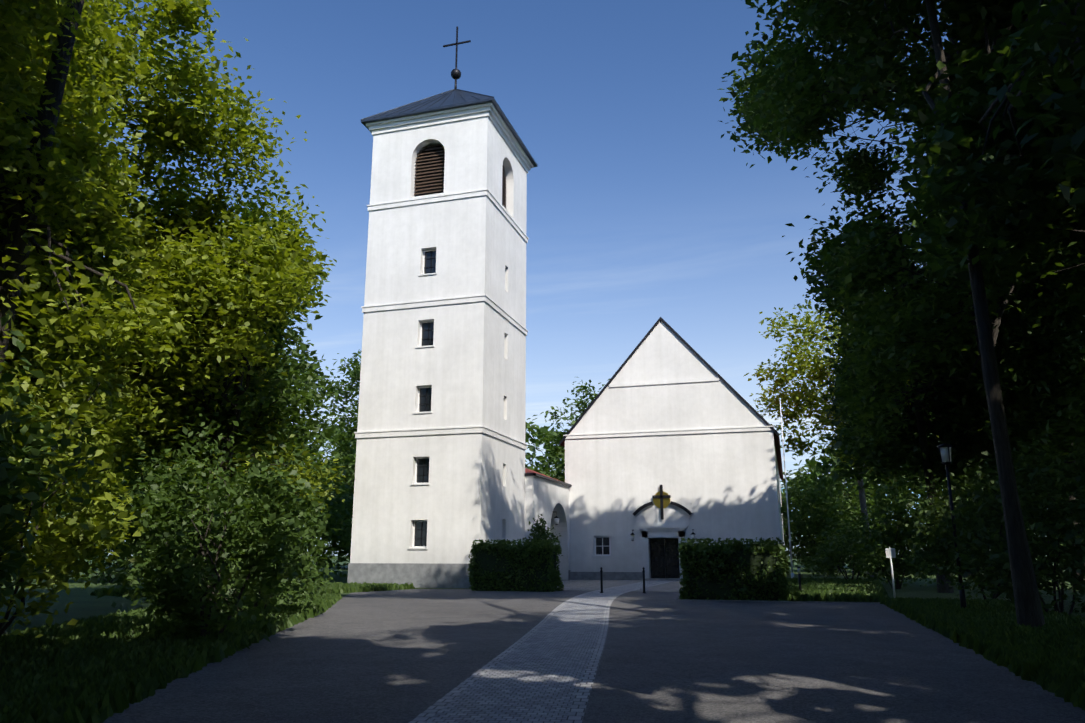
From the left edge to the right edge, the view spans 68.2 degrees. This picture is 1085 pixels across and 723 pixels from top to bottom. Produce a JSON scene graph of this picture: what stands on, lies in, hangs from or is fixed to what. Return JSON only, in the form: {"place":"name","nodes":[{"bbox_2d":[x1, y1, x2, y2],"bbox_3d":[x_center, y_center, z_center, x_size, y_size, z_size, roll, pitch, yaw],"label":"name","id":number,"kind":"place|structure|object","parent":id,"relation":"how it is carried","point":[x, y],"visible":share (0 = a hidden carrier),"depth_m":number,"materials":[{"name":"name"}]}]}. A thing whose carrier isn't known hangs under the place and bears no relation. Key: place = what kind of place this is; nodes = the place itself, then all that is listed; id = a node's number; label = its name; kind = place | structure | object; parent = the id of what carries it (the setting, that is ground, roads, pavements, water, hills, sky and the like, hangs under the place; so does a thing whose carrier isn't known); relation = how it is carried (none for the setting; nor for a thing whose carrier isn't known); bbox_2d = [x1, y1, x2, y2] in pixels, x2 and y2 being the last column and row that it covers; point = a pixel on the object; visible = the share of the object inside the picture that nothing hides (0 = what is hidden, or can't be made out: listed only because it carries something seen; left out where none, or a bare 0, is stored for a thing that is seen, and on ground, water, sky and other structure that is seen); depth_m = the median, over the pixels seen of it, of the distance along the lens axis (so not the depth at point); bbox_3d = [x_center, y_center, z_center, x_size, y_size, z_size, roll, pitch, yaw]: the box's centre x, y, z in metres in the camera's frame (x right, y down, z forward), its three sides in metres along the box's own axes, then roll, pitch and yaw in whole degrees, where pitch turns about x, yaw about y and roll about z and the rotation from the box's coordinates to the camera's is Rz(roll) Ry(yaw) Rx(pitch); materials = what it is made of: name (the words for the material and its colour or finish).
{"place":"outdoors","nodes":[
{"label":"outdoors","id":0,"kind":"place"},
{"bbox_2d":[0,592,341,722],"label":"verge grass","id":1,"kind":"structure","parent":0,"point":[100,669],"depth_m":10.81,"materials":[{"name":"green plant"}]},
{"bbox_2d":[0,314,112,608],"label":"bush","id":2,"kind":"object","parent":1,"relation":"on","point":[12,477],"visible":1,"depth_m":9.80,"materials":[{"name":"green plant"}]},
{"bbox_2d":[104,434,330,650],"bbox_3d":[-5.825,3.339,14.244,3.568,3.781,3.765,-4,-14,16],"label":"bush","id":3,"kind":"object","parent":1,"relation":"on","point":[185,581],"visible":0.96,"depth_m":14.01,"materials":[{"name":"green plant"}]},
{"bbox_2d":[155,476,342,614],"bbox_3d":[-6.804,4.520,19.193,3.896,3.446,4.455,-4,-14,16],"label":"bush","id":4,"kind":"object","parent":1,"relation":"on","point":[309,564],"visible":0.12,"depth_m":19.05,"materials":[{"name":"green plant"}]},
{"bbox_2d":[350,116,526,563],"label":"church tower","id":5,"kind":"structure","parent":0,"point":[469,367],"depth_m":42.43,"materials":[{"name":"paint"}]},
{"bbox_2d":[347,26,537,587],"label":"tower trim","id":6,"kind":"structure","parent":5,"relation":"attached to","point":[455,104],"depth_m":43.87,"materials":[{"name":"white paint"}]},
{"bbox_2d":[18,0,1047,555],"label":"sky","id":7,"kind":"structure","parent":0,"point":[640,212],"materials":[{"name":"blue"}]},
{"bbox_2d":[0,556,1084,634],"bbox_3d":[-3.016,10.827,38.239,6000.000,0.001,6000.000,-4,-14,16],"label":"ground grass","id":8,"kind":"structure","parent":0,"point":[85,604],"depth_m":31.55,"materials":[{"name":"green plant"}]},
{"bbox_2d":[0,0,121,162],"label":"tree","id":9,"kind":"object","parent":8,"relation":"on","point":[25,10],"visible":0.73,"depth_m":12.44,"materials":[{"name":"green plant"}]},
{"bbox_2d":[0,339,137,616],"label":"bush","id":10,"kind":"object","parent":8,"relation":"on","point":[72,573],"visible":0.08,"depth_m":16.57,"materials":[{"name":"green plant"}]},
{"bbox_2d":[0,329,148,637],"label":"bush","id":11,"kind":"object","parent":8,"relation":"on","point":[86,529],"visible":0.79,"depth_m":12.44,"materials":[{"name":"green plant"}]},
{"bbox_2d":[0,0,151,419],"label":"tree","id":12,"kind":"object","parent":8,"relation":"on","point":[92,133],"visible":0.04,"depth_m":15.49,"materials":[{"name":"green plant"}]},
{"bbox_2d":[0,0,192,386],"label":"tree","id":13,"kind":"object","parent":8,"relation":"on","point":[27,194],"visible":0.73,"depth_m":13.12,"materials":[{"name":"green plant"}]},
{"bbox_2d":[27,464,203,582],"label":"bush","id":14,"kind":"object","parent":8,"relation":"on","point":[106,553],"visible":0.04,"depth_m":45.69,"materials":[{"name":"green plant"}]},
{"bbox_2d":[0,0,327,587],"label":"tree","id":15,"kind":"object","parent":8,"relation":"on","point":[176,128],"visible":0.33,"depth_m":22.91,"materials":[{"name":"green plant"}]},
{"bbox_2d":[81,407,281,612],"bbox_3d":[-9.436,4.243,22.095,5.240,5.667,5.760,-4,-14,16],"label":"bush","id":16,"kind":"object","parent":8,"relation":"on","point":[130,571],"visible":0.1,"depth_m":21.22,"materials":[{"name":"green plant"}]},
{"bbox_2d":[75,177,349,600],"bbox_3d":[-10.575,0.787,25.712,9.631,14.059,11.128,-4,-14,16],"label":"tree","id":17,"kind":"object","parent":8,"relation":"on","point":[206,285],"visible":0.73,"depth_m":23.51,"materials":[{"name":"green plant"}]},
{"bbox_2d":[85,280,340,598],"bbox_3d":[-11.480,2.096,27.460,8.864,12.336,8.074,5,-14,-18],"label":"tree","id":18,"kind":"object","parent":8,"relation":"on","point":[283,399],"visible":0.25,"depth_m":27.16,"materials":[{"name":"green plant"}]},
{"bbox_2d":[100,289,345,538],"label":"tree","id":19,"kind":"object","parent":8,"relation":"on","point":[291,355],"visible":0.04,"depth_m":44.35,"materials":[{"name":"green plant"}]},
{"bbox_2d":[123,159,331,537],"bbox_3d":[-14.769,0.707,34.023,11.398,18.120,12.334,-4,-14,16],"label":"tree","id":20,"kind":"object","parent":8,"relation":"on","point":[291,316],"depth_m":34.78,"materials":[{"name":"green plant"}]},
{"bbox_2d":[90,581,414,596],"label":"grass","id":21,"kind":"structure","parent":8,"relation":"on","point":[351,587],"depth_m":34.87,"materials":[{"name":"green plant"}]},
{"bbox_2d":[228,325,303,455],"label":"tree","id":22,"kind":"object","parent":8,"relation":"on","point":[283,367],"visible":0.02,"depth_m":57.89,"materials":[{"name":"green plant"}]},
{"bbox_2d":[279,428,328,502],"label":"tree","id":23,"kind":"object","parent":8,"relation":"on","point":[315,459],"depth_m":90.21,"materials":[{"name":"green plant"}]},
{"bbox_2d":[254,456,354,579],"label":"bush","id":24,"kind":"object","parent":8,"relation":"on","point":[342,536],"visible":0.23,"depth_m":52.53,"materials":[{"name":"green plant"}]},
{"bbox_2d":[295,417,357,557],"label":"tree","id":25,"kind":"object","parent":8,"relation":"on","point":[337,455],"visible":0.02,"depth_m":93.68,"materials":[{"name":"green plant"}]},
{"bbox_2d":[305,403,357,465],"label":"tree","id":26,"kind":"object","parent":8,"relation":"on","point":[333,447],"depth_m":105.75,"materials":[{"name":"green plant"}]},
{"bbox_2d":[303,349,361,537],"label":"tree","id":27,"kind":"object","parent":8,"relation":"on","point":[351,389],"visible":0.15,"depth_m":72.72,"materials":[{"name":"green plant"}]},
{"bbox_2d":[525,468,571,579],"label":"wall coping","id":28,"kind":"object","parent":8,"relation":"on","point":[528,472],"depth_m":49.01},
{"bbox_2d":[537,447,564,479],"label":"tree","id":29,"kind":"object","parent":8,"relation":"on","point":[552,461],"depth_m":97.70,"materials":[{"name":"green plant"}]},
{"bbox_2d":[525,412,577,480],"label":"tree","id":30,"kind":"object","parent":8,"relation":"on","point":[533,440],"visible":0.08,"depth_m":114.87,"materials":[{"name":"green plant"}]},
{"bbox_2d":[535,377,609,481],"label":"tree","id":31,"kind":"object","parent":8,"relation":"on","point":[559,453],"visible":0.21,"depth_m":77.89,"materials":[{"name":"green plant"}]},
{"bbox_2d":[559,317,783,580],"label":"church trim","id":32,"kind":"structure","parent":8,"relation":"on","point":[663,516],"depth_m":51.33,"materials":[{"name":"white paint"}]},
{"bbox_2d":[779,398,793,577],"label":"flag pole","id":33,"kind":"object","parent":8,"relation":"on","point":[792,574],"visible":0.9,"depth_m":48.70,"materials":[{"name":"white metal"}]},
{"bbox_2d":[780,463,844,570],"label":"bush","id":34,"kind":"object","parent":8,"relation":"on","point":[785,531],"visible":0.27,"depth_m":80.56,"materials":[{"name":"green plant"}]},
{"bbox_2d":[780,470,892,575],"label":"bush","id":35,"kind":"object","parent":8,"relation":"on","point":[805,527],"visible":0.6,"depth_m":62.10,"materials":[{"name":"green plant"}]},
{"bbox_2d":[744,295,938,576],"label":"tree","id":36,"kind":"object","parent":8,"relation":"on","point":[817,368],"visible":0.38,"depth_m":56.59,"materials":[{"name":"green plant"}]},
{"bbox_2d":[781,446,902,565],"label":"tree","id":37,"kind":"object","parent":8,"relation":"on","point":[817,466],"visible":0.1,"depth_m":109.72,"materials":[{"name":"green plant"}]},
{"bbox_2d":[806,518,897,580],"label":"bush","id":38,"kind":"object","parent":8,"relation":"on","point":[832,560],"visible":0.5,"depth_m":44.58,"materials":[{"name":"green plant"}]},
{"bbox_2d":[810,468,929,567],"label":"bush","id":39,"kind":"object","parent":8,"relation":"on","point":[879,490],"visible":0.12,"depth_m":71.51,"materials":[{"name":"green plant"}]},
{"bbox_2d":[827,492,936,588],"bbox_3d":[16.458,8.629,38.640,5.289,4.591,5.214,-4,-14,16],"label":"bush","id":40,"kind":"object","parent":8,"relation":"on","point":[880,539],"visible":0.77,"depth_m":37.49,"materials":[{"name":"green plant"}]},
{"bbox_2d":[885,547,895,596],"bbox_3d":[12.421,7.519,28.450,0.320,1.830,0.085,-4,-14,16],"label":"sign post","id":41,"kind":"object","parent":8,"relation":"on","point":[890,553],"visible":0.96,"depth_m":28.54,"materials":[{"name":"white metal"}]},
{"bbox_2d":[717,0,1084,596],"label":"tree","id":42,"kind":"object","parent":8,"relation":"on","point":[920,330],"visible":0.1,"depth_m":26.60,"materials":[{"name":"green plant"}]},
{"bbox_2d":[719,60,1084,592],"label":"tree","id":43,"kind":"object","parent":8,"relation":"on","point":[1019,367],"visible":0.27,"depth_m":33.60,"materials":[{"name":"green plant"}]},
{"bbox_2d":[720,0,1084,627],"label":"tree","id":44,"kind":"object","parent":8,"relation":"on","point":[1028,608],"visible":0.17,"depth_m":21.41,"materials":[{"name":"green plant"}]},
{"bbox_2d":[863,441,973,539],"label":"tree","id":45,"kind":"object","parent":8,"relation":"on","point":[907,493],"depth_m":105.45,"materials":[{"name":"green plant"}]},
{"bbox_2d":[761,0,1084,264],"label":"tree","id":46,"kind":"object","parent":8,"relation":"on","point":[1055,46],"visible":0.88,"depth_m":14.25,"materials":[{"name":"green plant"}]},
{"bbox_2d":[873,412,1022,569],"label":"tree","id":47,"kind":"object","parent":8,"relation":"on","point":[894,491],"visible":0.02,"depth_m":84.60,"materials":[{"name":"green plant"}]},
{"bbox_2d":[866,403,1055,574],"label":"tree","id":48,"kind":"object","parent":8,"relation":"on","point":[924,486],"visible":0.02,"depth_m":68.31,"materials":[{"name":"green plant"}]},
{"bbox_2d":[917,480,1042,584],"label":"bush","id":49,"kind":"object","parent":8,"relation":"on","point":[938,496],"visible":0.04,"depth_m":41.17,"materials":[{"name":"green plant"}]},
{"bbox_2d":[895,462,1070,599],"bbox_3d":[15.855,6.263,29.471,5.772,4.896,6.325,0,-14,-1],"label":"bush","id":50,"kind":"object","parent":8,"relation":"on","point":[926,536],"visible":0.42,"depth_m":28.87,"materials":[{"name":"green plant"}]},
{"bbox_2d":[890,4,1084,276],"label":"tree","id":51,"kind":"object","parent":8,"relation":"on","point":[1075,224],"depth_m":24.36,"materials":[{"name":"green plant"}]},
{"bbox_2d":[892,226,1084,589],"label":"tree","id":52,"kind":"object","parent":8,"relation":"on","point":[1074,432],"visible":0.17,"depth_m":34.55,"materials":[{"name":"green plant"}]},
{"bbox_2d":[903,0,1084,280],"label":"tree","id":53,"kind":"object","parent":8,"relation":"on","point":[977,84],"visible":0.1,"depth_m":17.61,"materials":[{"name":"green plant"}]},
{"bbox_2d":[926,441,1084,614],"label":"bush","id":54,"kind":"object","parent":8,"relation":"on","point":[1046,570],"visible":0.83,"depth_m":19.66,"materials":[{"name":"green plant"}]},
{"bbox_2d":[1022,439,1084,561],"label":"shrub","id":55,"kind":"object","parent":8,"relation":"on","point":[1058,523],"depth_m":71.61,"materials":[{"name":"green plant"}]},
{"bbox_2d":[1023,432,1084,546],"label":"bush","id":56,"kind":"object","parent":8,"relation":"on","point":[1077,467],"visible":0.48,"depth_m":25.43,"materials":[{"name":"green plant"}]},
{"bbox_2d":[525,476,569,579],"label":"church wing","id":57,"kind":"structure","parent":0,"point":[548,500],"depth_m":49.48,"materials":[{"name":"white paint"}]},
{"bbox_2d":[426,580,669,722],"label":"cobble path","id":58,"kind":"structure","parent":0,"point":[536,677],"depth_m":10.47,"materials":[{"name":"grey stone"}]},
{"bbox_2d":[600,567,602,592],"bbox_3d":[2.476,9.167,33.607,0.150,1.050,0.150,-4,-14,16],"label":"bollard","id":59,"kind":"object","parent":58,"relation":"on","point":[601,577],"visible":0.94,"depth_m":33.59,"materials":[{"name":"black metal"}]},
{"bbox_2d":[103,589,1084,722],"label":"asphalt driveway","id":60,"kind":"structure","parent":0,"point":[400,656],"depth_m":11.28,"materials":[{"name":"grey asphalt"}]},
{"bbox_2d":[467,538,563,591],"bbox_3d":[-1.225,9.128,35.879,4.255,2.455,1.765,-4,-14,16],"label":"hedge","id":61,"kind":"object","parent":60,"relation":"on","point":[505,565],"visible":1,"depth_m":35.35,"materials":[{"name":"green plant"}]},
{"bbox_2d":[409,580,672,722],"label":"path edging","id":62,"kind":"object","parent":60,"relation":"on","point":[576,712],"visible":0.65,"depth_m":10.49,"materials":[{"name":"grey stone"}]},
{"bbox_2d":[642,567,645,592],"bbox_3d":[4.238,9.141,33.497,0.150,1.050,0.150,-4,-14,16],"label":"bollard","id":63,"kind":"object","parent":60,"relation":"on","point":[643,568],"visible":0.96,"depth_m":33.46,"materials":[{"name":"black metal"}]},
{"bbox_2d":[676,599,879,603],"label":"kerb","id":64,"kind":"structure","parent":60,"relation":"on","point":[776,601],"depth_m":27.17,"materials":[{"name":"concrete"}]},
{"bbox_2d":[557,580,682,591],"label":"forecourt paving","id":65,"kind":"structure","parent":0,"point":[595,585],"depth_m":41.78,"materials":[{"name":"grey stone"}]},
{"bbox_2d":[523,514,562,571],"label":"shrub","id":66,"kind":"object","parent":65,"relation":"on","point":[541,530],"visible":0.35,"depth_m":40.16,"materials":[{"name":"green plant"}]},
{"bbox_2d":[565,321,785,577],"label":"church nave","id":67,"kind":"structure","parent":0,"point":[723,486],"depth_m":52.14,"materials":[{"name":"paint"}]},
{"bbox_2d":[284,343,1081,487],"bbox_3d":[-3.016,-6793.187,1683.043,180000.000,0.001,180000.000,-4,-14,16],"label":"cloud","id":68,"kind":"structure","parent":0,"point":[544,394],"depth_m":37049.44,"materials":[{"name":"white"}]},
{"bbox_2d":[786,577,888,601],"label":"lawn grass","id":69,"kind":"structure","parent":0,"point":[842,590],"depth_m":30.41,"materials":[{"name":"green plant"}]},
{"bbox_2d":[677,537,789,600],"bbox_3d":[6.797,7.407,28.546,3.870,2.291,1.731,-4,-14,16],"label":"hedge","id":70,"kind":"object","parent":69,"relation":"on","point":[740,570],"visible":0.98,"depth_m":28.04,"materials":[{"name":"green plant"}]},
{"bbox_2d":[797,567,801,589],"bbox_3d":[9.867,8.448,30.738,0.162,1.100,0.170,-4,-14,16],"label":"path light","id":71,"kind":"object","parent":69,"relation":"on","point":[799,577],"visible":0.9,"depth_m":30.75,"materials":[{"name":"grey metal"}]},
{"bbox_2d":[880,597,1084,709],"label":"verge grass","id":72,"kind":"structure","parent":0,"point":[1049,655],"depth_m":13.78,"materials":[{"name":"green plant"}]},
{"bbox_2d":[937,443,966,608],"bbox_3d":[11.072,4.463,21.551,0.380,4.530,0.380,-4,-14,16],"label":"lamp post","id":73,"kind":"object","parent":72,"relation":"on","point":[945,454],"visible":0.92,"depth_m":21.75,"materials":[{"name":"grey metal"}]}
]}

